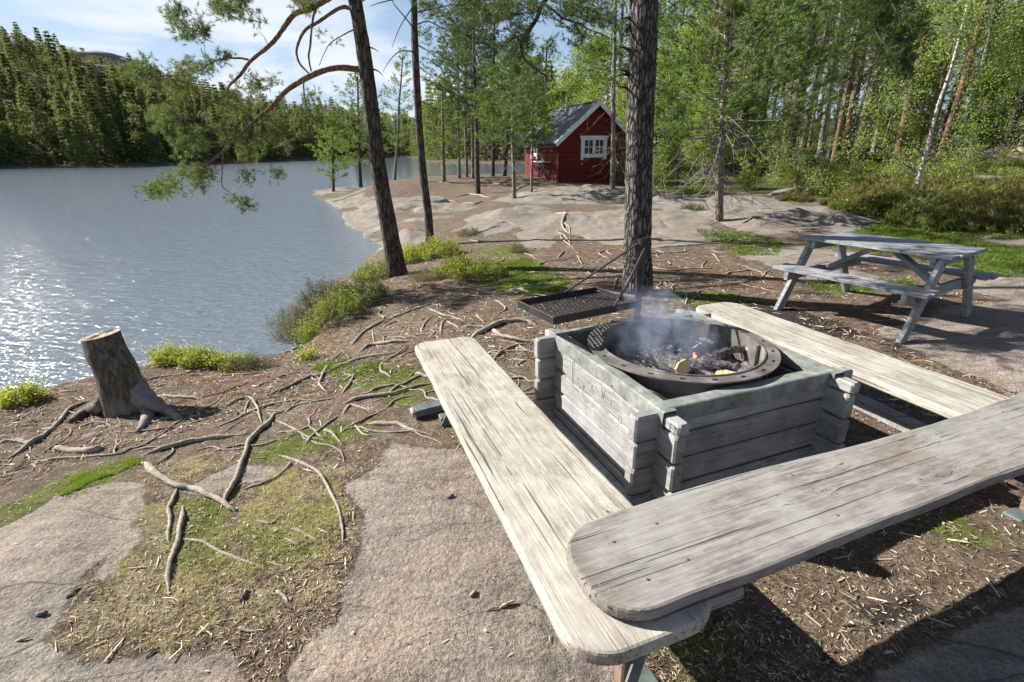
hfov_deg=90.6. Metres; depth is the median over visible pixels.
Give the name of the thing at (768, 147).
young pine
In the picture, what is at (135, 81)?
hill pine
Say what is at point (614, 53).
pine tree
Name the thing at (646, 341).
firewood
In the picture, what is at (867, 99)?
forest pine
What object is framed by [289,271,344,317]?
heather bush
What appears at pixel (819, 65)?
forest pine
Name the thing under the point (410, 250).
bilberry bush
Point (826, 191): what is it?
heather clump
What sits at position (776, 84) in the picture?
forest pine
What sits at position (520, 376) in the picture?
tree root
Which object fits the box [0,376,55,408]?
bilberry bush
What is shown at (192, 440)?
tree root
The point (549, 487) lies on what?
log bench
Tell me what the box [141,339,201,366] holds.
bilberry bush
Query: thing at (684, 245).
tree root
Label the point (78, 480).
lush grass
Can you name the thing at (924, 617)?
pale twigs
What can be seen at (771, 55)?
forest pine
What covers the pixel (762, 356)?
fire ring
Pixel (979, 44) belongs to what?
forest pine
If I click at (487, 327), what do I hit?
tree root
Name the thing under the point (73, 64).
spruce tree
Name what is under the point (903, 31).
pine branch
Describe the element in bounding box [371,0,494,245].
slim pine
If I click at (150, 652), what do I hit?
stick
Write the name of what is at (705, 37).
forest pine
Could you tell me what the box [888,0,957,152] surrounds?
forest pine
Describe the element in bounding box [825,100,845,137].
young pine
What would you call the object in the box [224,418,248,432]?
tree root
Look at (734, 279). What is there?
tree root
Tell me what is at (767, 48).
forest pine
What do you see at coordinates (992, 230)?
heather clump
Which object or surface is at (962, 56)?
forest pine
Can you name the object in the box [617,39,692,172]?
leafy tree
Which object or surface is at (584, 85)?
leafy tree
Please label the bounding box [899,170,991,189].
heather clump
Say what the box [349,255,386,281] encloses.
bilberry bush
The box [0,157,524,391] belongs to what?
lake water
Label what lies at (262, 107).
spruce tree
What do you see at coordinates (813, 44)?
forest pine
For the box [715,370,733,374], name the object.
firewood
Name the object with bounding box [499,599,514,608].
stick
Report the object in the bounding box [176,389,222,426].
tree root
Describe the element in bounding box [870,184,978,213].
heather clump
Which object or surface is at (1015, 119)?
forest pine
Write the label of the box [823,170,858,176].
heather clump
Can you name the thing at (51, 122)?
hill pine
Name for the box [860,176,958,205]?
heather clump
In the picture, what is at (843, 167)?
heather clump
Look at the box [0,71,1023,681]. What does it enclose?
ground
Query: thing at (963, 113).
young pine
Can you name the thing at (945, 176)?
heather clump
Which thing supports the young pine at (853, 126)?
on the ground at (392, 571)
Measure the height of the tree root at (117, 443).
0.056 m
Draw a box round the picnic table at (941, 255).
[772,230,999,343]
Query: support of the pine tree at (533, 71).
on the ground at (392, 571)
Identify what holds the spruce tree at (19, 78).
on the ground at (392, 571)
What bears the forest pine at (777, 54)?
on the ground at (392, 571)
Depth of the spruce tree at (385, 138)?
190.99 m
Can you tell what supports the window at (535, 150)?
in the red cabin
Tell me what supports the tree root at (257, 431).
on the ground at (392, 571)
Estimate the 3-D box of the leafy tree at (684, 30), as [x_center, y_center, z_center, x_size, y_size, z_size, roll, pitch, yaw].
[11.154,-15.667,32.398,6.146,9.134,5.894,-11,23,-25]
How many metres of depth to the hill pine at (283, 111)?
170.88 m
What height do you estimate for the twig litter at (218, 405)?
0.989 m
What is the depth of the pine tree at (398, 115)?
41.76 m
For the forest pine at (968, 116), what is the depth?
33.28 m
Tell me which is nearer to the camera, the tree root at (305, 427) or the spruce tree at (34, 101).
the tree root at (305, 427)
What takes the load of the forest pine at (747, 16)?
on the ground at (392, 571)
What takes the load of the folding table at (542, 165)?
on the ground at (392, 571)
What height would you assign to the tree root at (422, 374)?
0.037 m
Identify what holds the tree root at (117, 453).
on the ground at (392, 571)
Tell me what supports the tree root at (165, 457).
on the ground at (392, 571)
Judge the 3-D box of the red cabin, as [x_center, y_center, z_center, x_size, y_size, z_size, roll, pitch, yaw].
[3.346,-10.501,26.691,4.690,4.927,4.751,-9,22,-20]
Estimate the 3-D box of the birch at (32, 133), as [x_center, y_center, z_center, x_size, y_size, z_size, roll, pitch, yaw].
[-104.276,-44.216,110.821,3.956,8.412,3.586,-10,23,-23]
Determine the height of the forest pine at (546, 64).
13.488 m
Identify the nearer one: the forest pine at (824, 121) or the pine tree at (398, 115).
the forest pine at (824, 121)
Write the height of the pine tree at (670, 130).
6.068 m
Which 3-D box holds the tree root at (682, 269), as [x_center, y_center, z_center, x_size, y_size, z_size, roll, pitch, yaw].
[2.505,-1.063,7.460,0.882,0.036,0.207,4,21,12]
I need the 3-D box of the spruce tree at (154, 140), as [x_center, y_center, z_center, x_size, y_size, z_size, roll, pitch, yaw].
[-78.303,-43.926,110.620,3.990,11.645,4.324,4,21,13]
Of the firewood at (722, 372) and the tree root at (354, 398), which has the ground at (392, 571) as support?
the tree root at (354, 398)
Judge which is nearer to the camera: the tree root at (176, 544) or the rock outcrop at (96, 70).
the tree root at (176, 544)
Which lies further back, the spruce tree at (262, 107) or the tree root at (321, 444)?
the spruce tree at (262, 107)
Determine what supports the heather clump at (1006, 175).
on the ground at (392, 571)
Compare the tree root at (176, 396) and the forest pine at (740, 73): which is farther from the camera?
the forest pine at (740, 73)
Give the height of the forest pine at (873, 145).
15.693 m
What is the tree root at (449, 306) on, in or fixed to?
on the ground at (392, 571)
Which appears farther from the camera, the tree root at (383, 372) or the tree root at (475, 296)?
the tree root at (475, 296)
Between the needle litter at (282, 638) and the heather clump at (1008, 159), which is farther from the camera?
the heather clump at (1008, 159)
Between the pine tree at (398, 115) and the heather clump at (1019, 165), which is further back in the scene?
the pine tree at (398, 115)
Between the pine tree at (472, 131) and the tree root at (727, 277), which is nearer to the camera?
the tree root at (727, 277)
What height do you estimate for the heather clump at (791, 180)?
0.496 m
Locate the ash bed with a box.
[610,333,751,374]
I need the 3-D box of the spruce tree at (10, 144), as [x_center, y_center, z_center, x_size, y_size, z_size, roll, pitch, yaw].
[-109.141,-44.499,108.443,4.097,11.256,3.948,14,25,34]
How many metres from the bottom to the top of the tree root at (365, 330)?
0.185 m
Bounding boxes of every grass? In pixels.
[1,366,976,666]
[58,455,140,495]
[93,456,346,655]
[307,256,752,381]
[655,184,1023,292]
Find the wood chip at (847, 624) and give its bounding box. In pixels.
[842,622,852,626]
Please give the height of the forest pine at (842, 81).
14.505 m
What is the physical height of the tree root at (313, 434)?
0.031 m
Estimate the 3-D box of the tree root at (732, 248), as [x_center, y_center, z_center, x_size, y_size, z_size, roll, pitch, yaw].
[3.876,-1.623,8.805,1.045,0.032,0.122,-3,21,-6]
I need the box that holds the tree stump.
[67,329,182,432]
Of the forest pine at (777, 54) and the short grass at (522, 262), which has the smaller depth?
the short grass at (522, 262)
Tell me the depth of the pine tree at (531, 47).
26.02 m
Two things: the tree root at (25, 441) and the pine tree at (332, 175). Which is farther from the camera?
the pine tree at (332, 175)
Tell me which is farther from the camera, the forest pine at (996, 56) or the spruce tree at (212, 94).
the spruce tree at (212, 94)
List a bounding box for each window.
[533,145,537,158]
[580,136,607,159]
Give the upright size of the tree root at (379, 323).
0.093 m
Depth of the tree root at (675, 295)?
6.22 m
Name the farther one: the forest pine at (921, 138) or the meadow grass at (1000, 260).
the forest pine at (921, 138)
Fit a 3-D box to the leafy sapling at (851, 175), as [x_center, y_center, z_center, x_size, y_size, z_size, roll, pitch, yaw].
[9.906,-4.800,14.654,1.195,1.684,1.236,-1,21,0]
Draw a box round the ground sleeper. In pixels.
[853,392,927,431]
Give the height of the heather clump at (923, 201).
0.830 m
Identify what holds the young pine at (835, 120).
on the ground at (392, 571)
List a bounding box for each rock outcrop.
[39,51,152,81]
[70,64,153,88]
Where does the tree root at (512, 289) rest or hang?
on the ground at (392, 571)
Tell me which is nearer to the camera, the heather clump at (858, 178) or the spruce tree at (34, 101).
the heather clump at (858, 178)
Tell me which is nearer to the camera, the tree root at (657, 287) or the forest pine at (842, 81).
the tree root at (657, 287)
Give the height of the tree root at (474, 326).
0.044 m
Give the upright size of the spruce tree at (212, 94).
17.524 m
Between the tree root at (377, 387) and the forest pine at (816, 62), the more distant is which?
the forest pine at (816, 62)
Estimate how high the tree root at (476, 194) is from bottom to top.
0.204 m
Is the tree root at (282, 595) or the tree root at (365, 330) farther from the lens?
the tree root at (365, 330)
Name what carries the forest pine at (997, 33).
on the ground at (392, 571)
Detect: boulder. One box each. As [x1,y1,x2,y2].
[81,432,100,438]
[430,197,449,202]
[731,210,756,214]
[768,185,817,194]
[818,215,879,225]
[978,175,1007,179]
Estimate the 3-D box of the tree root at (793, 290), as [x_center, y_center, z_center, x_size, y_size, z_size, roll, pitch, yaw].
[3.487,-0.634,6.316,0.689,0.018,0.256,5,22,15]
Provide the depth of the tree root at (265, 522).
2.51 m
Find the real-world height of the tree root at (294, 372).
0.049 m
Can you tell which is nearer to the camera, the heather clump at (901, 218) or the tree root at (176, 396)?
the tree root at (176, 396)
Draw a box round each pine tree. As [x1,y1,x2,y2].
[304,112,352,191]
[320,72,397,186]
[381,46,415,179]
[409,74,478,182]
[419,21,486,177]
[420,0,518,193]
[430,5,500,176]
[437,14,505,177]
[451,0,539,175]
[464,50,561,198]
[469,20,554,175]
[488,51,571,191]
[554,0,687,189]
[590,0,874,221]
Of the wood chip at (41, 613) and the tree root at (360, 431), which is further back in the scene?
the tree root at (360, 431)
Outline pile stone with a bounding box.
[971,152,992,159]
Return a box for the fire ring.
[587,315,780,399]
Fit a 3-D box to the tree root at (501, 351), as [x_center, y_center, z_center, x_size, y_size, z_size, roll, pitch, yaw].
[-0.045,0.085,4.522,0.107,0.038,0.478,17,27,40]
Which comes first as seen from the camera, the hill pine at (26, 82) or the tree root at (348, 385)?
the tree root at (348, 385)
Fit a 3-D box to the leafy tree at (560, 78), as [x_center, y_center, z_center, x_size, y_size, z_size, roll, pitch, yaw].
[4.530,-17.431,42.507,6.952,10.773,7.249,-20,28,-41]
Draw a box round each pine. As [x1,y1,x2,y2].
[0,88,22,149]
[20,68,32,85]
[25,73,49,107]
[37,89,55,119]
[48,118,67,160]
[113,0,407,277]
[124,61,142,94]
[148,101,167,150]
[165,97,187,125]
[166,93,181,110]
[202,117,219,152]
[281,110,290,141]
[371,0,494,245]
[447,0,659,295]
[479,86,503,158]
[501,38,551,174]
[523,35,563,130]
[565,41,604,95]
[587,0,629,108]
[599,24,627,102]
[655,0,700,157]
[657,0,698,45]
[657,0,714,165]
[673,0,753,162]
[675,0,737,153]
[689,0,752,166]
[701,0,753,80]
[703,70,770,165]
[707,0,809,172]
[722,5,768,129]
[729,0,833,168]
[732,0,822,163]
[733,0,801,144]
[737,0,807,119]
[749,87,794,160]
[751,87,784,144]
[759,0,803,143]
[759,0,863,158]
[770,110,791,148]
[773,0,839,145]
[773,0,851,129]
[777,87,818,156]
[781,0,885,167]
[784,0,840,145]
[785,0,840,143]
[785,0,848,153]
[787,3,832,140]
[788,105,813,149]
[789,0,870,146]
[797,4,851,145]
[803,98,854,163]
[805,0,904,163]
[809,78,863,146]
[816,14,879,149]
[824,15,870,135]
[824,18,858,142]
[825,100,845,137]
[826,2,893,143]
[830,3,903,159]
[832,0,922,158]
[839,106,865,149]
[841,4,945,155]
[842,0,927,158]
[844,3,902,145]
[851,1,920,146]
[858,0,952,151]
[866,0,963,144]
[866,0,971,152]
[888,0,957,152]
[905,90,946,144]
[911,103,943,151]
[912,0,989,149]
[913,5,960,127]
[917,0,1008,152]
[919,0,996,152]
[921,70,987,152]
[926,0,990,139]
[927,14,963,126]
[929,0,1020,94]
[937,0,1021,153]
[939,67,997,147]
[943,0,1018,134]
[948,1,990,117]
[955,0,1023,152]
[958,15,988,117]
[963,93,994,143]
[968,0,1023,147]
[971,0,1016,126]
[973,0,1023,146]
[984,0,1019,145]
[992,117,1021,145]
[1000,46,1022,145]
[1016,26,1023,146]
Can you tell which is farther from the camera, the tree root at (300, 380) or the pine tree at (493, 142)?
the pine tree at (493, 142)
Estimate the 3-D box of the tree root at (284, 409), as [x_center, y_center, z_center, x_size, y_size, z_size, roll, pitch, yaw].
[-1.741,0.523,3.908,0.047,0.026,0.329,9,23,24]
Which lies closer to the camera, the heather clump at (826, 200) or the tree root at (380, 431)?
the tree root at (380, 431)
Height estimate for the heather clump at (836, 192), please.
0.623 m
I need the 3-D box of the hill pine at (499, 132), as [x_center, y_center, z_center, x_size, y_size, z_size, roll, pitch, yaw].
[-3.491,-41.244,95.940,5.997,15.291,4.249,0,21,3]
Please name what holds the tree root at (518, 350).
on the ground at (392, 571)
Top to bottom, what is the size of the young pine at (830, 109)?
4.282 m
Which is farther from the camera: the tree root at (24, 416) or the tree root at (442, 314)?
the tree root at (442, 314)
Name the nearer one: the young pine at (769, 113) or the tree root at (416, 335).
the tree root at (416, 335)
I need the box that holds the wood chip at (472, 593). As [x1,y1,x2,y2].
[469,589,476,596]
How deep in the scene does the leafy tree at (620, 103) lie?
31.01 m
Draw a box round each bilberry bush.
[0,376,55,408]
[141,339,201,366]
[163,341,229,367]
[192,347,251,371]
[288,278,365,345]
[291,341,320,362]
[324,272,391,316]
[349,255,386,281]
[402,237,434,263]
[409,231,463,260]
[431,247,494,279]
[453,260,508,282]
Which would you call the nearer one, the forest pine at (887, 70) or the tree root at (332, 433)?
the tree root at (332, 433)
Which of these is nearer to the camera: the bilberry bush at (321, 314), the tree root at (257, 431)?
the tree root at (257, 431)
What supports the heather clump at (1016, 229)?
on the ground at (392, 571)
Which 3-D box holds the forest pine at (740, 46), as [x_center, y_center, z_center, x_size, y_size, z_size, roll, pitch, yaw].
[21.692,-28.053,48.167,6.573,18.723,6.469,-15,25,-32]
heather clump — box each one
[652,169,681,179]
[652,177,669,185]
[665,164,697,172]
[669,167,698,176]
[706,164,743,173]
[774,189,817,201]
[776,177,807,182]
[780,164,823,177]
[792,184,830,194]
[812,182,850,195]
[818,190,859,205]
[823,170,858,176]
[826,200,857,210]
[827,163,857,171]
[827,181,874,197]
[833,191,903,218]
[836,173,872,181]
[836,185,924,215]
[839,179,908,196]
[846,172,930,192]
[848,166,872,172]
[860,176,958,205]
[864,169,911,181]
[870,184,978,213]
[874,163,895,168]
[876,194,959,215]
[881,165,929,172]
[883,203,998,233]
[894,168,996,181]
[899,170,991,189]
[907,189,1009,208]
[910,191,1023,232]
[914,189,1022,217]
[930,174,1011,189]
[932,164,969,171]
[936,192,1019,210]
[942,187,1018,203]
[943,179,1009,191]
[951,176,1023,199]
[951,209,1007,233]
[960,175,1023,193]
[960,196,1023,231]
[968,158,1008,171]
[981,171,1023,184]
[983,156,1023,164]
[984,207,1023,234]
[985,163,1023,173]
[996,173,1023,183]
[998,207,1023,232]
[999,158,1023,170]
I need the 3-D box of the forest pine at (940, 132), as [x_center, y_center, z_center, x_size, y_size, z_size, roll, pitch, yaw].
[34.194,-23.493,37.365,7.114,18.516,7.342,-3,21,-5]
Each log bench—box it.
[415,337,710,681]
[566,392,1023,621]
[696,302,1023,522]
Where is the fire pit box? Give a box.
[534,309,859,505]
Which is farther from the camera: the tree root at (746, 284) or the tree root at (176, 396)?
the tree root at (746, 284)
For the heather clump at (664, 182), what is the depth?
23.69 m
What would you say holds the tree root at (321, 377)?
on the ground at (392, 571)
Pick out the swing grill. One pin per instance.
(626, 301)
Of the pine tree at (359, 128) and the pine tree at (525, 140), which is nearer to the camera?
the pine tree at (525, 140)
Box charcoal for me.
[630,337,743,372]
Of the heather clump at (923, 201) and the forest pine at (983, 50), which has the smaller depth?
the heather clump at (923, 201)
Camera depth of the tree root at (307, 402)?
3.97 m
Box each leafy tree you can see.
[528,60,594,130]
[544,18,627,118]
[608,78,655,142]
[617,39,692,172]
[653,17,728,164]
[680,64,739,173]
[725,91,771,166]
[869,33,957,144]
[961,5,1023,148]
[991,38,1023,141]
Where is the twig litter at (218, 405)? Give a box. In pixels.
[0,219,1023,483]
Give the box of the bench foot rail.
[410,400,443,417]
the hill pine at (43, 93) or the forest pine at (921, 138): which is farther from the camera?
the hill pine at (43, 93)
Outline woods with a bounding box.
[0,22,602,166]
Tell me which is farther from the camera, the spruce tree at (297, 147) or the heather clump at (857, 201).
the spruce tree at (297, 147)
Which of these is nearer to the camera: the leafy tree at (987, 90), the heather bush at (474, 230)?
the heather bush at (474, 230)
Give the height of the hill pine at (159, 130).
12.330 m
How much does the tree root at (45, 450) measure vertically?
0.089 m
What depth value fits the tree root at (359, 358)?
4.86 m
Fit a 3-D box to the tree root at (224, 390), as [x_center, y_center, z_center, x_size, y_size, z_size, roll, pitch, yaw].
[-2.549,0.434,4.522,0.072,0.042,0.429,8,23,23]
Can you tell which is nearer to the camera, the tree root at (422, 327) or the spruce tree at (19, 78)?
the tree root at (422, 327)
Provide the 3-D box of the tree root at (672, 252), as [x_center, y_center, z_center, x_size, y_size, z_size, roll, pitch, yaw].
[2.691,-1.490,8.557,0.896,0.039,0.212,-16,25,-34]
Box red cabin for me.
[519,90,625,183]
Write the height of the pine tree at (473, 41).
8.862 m
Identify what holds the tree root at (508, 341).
on the ground at (392, 571)
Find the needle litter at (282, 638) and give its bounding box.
[0,310,1023,681]
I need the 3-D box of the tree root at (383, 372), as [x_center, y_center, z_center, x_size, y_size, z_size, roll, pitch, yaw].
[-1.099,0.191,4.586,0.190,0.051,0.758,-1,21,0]
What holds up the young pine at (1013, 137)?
on the ground at (392, 571)
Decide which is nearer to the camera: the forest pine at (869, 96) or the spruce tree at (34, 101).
the forest pine at (869, 96)
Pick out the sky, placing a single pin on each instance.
(119, 27)
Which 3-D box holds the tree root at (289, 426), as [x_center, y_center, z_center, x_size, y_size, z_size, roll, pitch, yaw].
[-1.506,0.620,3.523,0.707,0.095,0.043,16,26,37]
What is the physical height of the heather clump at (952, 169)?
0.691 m
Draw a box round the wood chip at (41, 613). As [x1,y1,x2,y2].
[35,610,47,616]
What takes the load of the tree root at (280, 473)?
on the ground at (392, 571)
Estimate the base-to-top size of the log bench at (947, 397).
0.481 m
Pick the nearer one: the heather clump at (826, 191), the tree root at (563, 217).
the tree root at (563, 217)
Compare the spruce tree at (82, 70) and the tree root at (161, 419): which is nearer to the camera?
the tree root at (161, 419)
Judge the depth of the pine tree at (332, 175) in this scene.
30.21 m
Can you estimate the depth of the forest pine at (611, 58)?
43.42 m
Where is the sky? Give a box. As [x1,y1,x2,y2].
[0,0,1016,141]
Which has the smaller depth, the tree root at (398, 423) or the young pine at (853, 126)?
the tree root at (398, 423)
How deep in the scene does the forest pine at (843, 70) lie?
58.25 m
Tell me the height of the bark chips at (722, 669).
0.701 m
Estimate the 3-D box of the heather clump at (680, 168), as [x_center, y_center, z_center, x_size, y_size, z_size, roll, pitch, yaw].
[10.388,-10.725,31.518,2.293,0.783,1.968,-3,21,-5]
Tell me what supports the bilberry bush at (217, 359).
on the ground at (392, 571)
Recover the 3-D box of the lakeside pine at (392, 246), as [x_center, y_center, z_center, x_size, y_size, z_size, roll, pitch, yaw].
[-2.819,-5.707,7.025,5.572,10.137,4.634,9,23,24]
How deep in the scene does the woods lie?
117.32 m
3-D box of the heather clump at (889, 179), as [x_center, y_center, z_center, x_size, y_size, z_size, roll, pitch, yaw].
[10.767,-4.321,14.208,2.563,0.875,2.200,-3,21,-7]
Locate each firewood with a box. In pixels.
[638,333,658,349]
[641,343,690,373]
[678,333,714,345]
[688,367,712,374]
[691,357,736,370]
[702,334,715,345]
[712,345,745,357]
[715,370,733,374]
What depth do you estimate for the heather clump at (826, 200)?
13.65 m
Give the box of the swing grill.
[517,237,650,324]
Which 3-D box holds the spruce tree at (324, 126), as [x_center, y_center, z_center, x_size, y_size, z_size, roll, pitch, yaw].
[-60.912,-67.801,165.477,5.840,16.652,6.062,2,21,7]
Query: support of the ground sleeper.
on the ground at (392, 571)
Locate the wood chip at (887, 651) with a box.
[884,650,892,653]
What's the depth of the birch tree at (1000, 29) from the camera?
11.79 m
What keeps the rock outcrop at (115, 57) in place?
on the ground at (392, 571)
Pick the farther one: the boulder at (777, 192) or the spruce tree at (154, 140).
the spruce tree at (154, 140)
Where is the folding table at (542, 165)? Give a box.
[533,161,550,177]
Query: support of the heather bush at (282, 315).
on the ground at (392, 571)
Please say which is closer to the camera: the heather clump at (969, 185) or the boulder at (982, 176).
the heather clump at (969, 185)
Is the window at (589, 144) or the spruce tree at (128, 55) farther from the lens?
the spruce tree at (128, 55)
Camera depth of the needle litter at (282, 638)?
2.05 m
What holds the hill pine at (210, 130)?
on the ground at (392, 571)
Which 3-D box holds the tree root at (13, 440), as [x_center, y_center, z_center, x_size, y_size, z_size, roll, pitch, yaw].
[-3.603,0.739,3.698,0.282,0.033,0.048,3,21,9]
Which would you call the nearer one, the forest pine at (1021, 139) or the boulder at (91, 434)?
the boulder at (91, 434)
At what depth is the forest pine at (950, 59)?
47.11 m
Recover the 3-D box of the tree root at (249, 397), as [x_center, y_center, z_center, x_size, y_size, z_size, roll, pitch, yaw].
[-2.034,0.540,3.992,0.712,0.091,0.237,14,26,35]
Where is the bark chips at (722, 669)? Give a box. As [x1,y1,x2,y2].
[0,289,1023,681]
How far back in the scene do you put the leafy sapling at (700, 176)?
22.82 m
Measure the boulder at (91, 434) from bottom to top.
0.051 m
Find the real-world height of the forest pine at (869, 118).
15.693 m
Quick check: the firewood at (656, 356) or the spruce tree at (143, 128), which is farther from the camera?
the spruce tree at (143, 128)
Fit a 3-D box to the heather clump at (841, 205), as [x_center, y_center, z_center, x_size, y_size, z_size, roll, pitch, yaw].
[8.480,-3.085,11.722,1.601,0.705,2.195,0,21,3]
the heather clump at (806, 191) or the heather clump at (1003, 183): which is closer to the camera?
the heather clump at (1003, 183)
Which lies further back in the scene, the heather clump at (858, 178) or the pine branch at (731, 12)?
the heather clump at (858, 178)
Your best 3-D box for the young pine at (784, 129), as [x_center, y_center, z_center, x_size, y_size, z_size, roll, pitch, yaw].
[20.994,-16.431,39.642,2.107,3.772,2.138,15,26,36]
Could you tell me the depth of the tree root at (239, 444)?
3.35 m
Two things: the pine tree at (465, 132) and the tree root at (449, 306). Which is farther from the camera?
the pine tree at (465, 132)
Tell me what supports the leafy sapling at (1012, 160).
on the ground at (392, 571)
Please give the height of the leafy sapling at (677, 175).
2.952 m
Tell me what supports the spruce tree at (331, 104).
on the ground at (392, 571)
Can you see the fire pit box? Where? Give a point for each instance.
(634, 442)
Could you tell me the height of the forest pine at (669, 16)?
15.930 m
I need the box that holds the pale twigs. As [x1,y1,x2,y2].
[0,259,1019,660]
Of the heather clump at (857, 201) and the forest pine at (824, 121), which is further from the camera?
the forest pine at (824, 121)
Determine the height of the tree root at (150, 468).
0.142 m
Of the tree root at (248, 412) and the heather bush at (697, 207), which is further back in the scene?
the heather bush at (697, 207)
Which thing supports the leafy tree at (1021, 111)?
on the ground at (392, 571)
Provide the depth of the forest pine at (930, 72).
62.09 m
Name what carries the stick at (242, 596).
on the ground at (392, 571)
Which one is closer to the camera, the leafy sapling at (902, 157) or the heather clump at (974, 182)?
the heather clump at (974, 182)
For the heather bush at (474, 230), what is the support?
on the ground at (392, 571)
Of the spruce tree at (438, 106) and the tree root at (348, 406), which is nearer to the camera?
the tree root at (348, 406)
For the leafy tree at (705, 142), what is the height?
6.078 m
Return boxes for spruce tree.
[0,115,18,157]
[16,70,27,102]
[26,84,65,163]
[42,30,72,97]
[62,51,82,88]
[68,59,96,114]
[71,66,104,141]
[79,67,92,102]
[96,73,107,102]
[98,68,115,115]
[109,64,122,119]
[119,66,140,108]
[119,94,147,162]
[121,71,144,123]
[125,53,133,76]
[133,107,153,151]
[143,112,170,163]
[193,94,208,136]
[210,84,230,140]
[218,82,233,116]
[227,127,241,158]
[253,115,268,151]
[259,105,266,120]
[293,119,304,153]
[320,106,334,156]
[329,97,335,110]
[381,117,391,155]
[431,117,440,160]
[436,94,451,153]
[546,61,554,91]
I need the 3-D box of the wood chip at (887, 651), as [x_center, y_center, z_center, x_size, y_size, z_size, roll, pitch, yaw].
[1.352,1.117,1.819,0.037,0.013,0.013,-1,21,0]
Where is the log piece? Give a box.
[810,326,849,329]
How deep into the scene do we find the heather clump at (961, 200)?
9.95 m
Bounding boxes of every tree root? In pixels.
[0,405,49,428]
[0,427,71,474]
[0,439,25,443]
[0,452,63,473]
[8,400,91,458]
[14,413,207,466]
[16,438,31,451]
[52,445,104,453]
[77,421,112,427]
[113,439,119,452]
[128,411,240,431]
[132,446,174,464]
[141,434,231,455]
[144,461,236,512]
[146,370,198,379]
[148,410,188,424]
[161,394,202,399]
[165,505,184,598]
[166,488,177,542]
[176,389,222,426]
[182,538,264,567]
[197,431,302,449]
[203,382,245,396]
[215,439,280,450]
[217,398,317,426]
[220,410,275,510]
[223,396,261,423]
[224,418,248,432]
[224,431,250,435]
[225,369,272,375]
[238,626,259,632]
[242,461,292,489]
[252,380,286,388]
[255,515,285,523]
[267,399,300,417]
[269,362,358,394]
[271,363,315,379]
[276,420,322,439]
[276,590,288,603]
[277,425,311,432]
[278,454,343,544]
[284,340,317,352]
[284,398,336,413]
[290,431,343,460]
[292,528,318,541]
[304,414,340,444]
[308,404,321,436]
[318,364,328,391]
[324,429,340,442]
[325,357,375,381]
[330,352,391,368]
[339,395,414,432]
[341,426,441,443]
[342,373,353,393]
[342,404,369,414]
[343,383,431,404]
[345,298,455,347]
[352,421,372,435]
[358,314,396,329]
[360,339,416,351]
[362,383,399,393]
[363,288,417,301]
[363,293,415,304]
[366,421,429,433]
[377,330,424,333]
[379,347,406,377]
[384,325,453,338]
[389,372,424,391]
[395,384,438,399]
[397,350,414,358]
[415,372,427,377]
[420,317,431,333]
[427,302,471,307]
[429,308,463,320]
[439,319,449,334]
[453,294,499,299]
[456,193,496,197]
[463,325,485,326]
[471,317,536,337]
[483,340,530,352]
[488,349,533,352]
[492,329,533,342]
[493,343,526,359]
[504,283,566,292]
[509,288,528,292]
[511,375,533,381]
[513,358,524,367]
[556,211,569,233]
[652,242,722,247]
[653,267,711,270]
[654,291,695,295]
[656,249,685,257]
[656,282,684,292]
[694,275,759,279]
[706,274,752,280]
[708,246,763,249]
[725,282,767,287]
[726,269,750,279]
[738,264,784,280]
[741,216,767,223]
[761,287,818,291]
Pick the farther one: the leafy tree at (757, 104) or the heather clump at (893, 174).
the leafy tree at (757, 104)
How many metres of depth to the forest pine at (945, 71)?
35.55 m
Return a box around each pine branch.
[709,0,753,47]
[832,0,941,85]
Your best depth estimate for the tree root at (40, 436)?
3.79 m
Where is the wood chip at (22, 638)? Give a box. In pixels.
[14,636,29,641]
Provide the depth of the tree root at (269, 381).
4.60 m
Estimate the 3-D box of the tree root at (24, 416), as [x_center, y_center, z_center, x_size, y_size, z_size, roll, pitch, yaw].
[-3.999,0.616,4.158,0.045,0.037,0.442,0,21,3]
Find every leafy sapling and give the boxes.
[602,116,625,184]
[652,138,680,187]
[659,137,696,184]
[685,151,724,185]
[735,147,766,189]
[765,136,802,185]
[770,125,819,189]
[802,137,853,195]
[829,149,879,190]
[875,138,933,177]
[911,149,958,181]
[933,120,989,173]
[972,142,1023,172]
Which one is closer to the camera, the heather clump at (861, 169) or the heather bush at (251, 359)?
the heather bush at (251, 359)
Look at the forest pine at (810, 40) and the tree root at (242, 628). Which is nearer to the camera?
the tree root at (242, 628)
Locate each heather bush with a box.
[213,352,259,374]
[231,350,278,372]
[264,301,308,328]
[268,299,329,342]
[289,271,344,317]
[406,263,448,282]
[456,224,479,237]
[505,241,530,252]
[676,201,705,210]
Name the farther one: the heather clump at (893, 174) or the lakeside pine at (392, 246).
the heather clump at (893, 174)
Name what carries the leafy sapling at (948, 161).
on the ground at (392, 571)
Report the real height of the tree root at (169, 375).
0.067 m
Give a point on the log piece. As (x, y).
(833, 327)
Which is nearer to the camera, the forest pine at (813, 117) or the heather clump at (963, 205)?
the heather clump at (963, 205)
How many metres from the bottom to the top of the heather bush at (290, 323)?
0.691 m
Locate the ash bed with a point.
(626, 350)
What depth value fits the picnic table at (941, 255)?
5.02 m
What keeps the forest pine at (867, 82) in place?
on the ground at (392, 571)
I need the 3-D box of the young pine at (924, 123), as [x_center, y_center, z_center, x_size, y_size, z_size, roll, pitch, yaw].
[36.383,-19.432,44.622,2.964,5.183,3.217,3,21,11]
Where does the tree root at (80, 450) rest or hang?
on the ground at (392, 571)
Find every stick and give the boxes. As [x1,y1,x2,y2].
[66,587,80,598]
[145,646,158,658]
[239,588,247,602]
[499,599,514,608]
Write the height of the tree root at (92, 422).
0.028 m
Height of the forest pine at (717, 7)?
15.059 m
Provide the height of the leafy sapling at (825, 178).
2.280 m
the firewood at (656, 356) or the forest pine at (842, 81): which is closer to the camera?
the firewood at (656, 356)
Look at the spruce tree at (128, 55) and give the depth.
152.67 m
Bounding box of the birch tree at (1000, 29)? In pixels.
[836,0,1023,189]

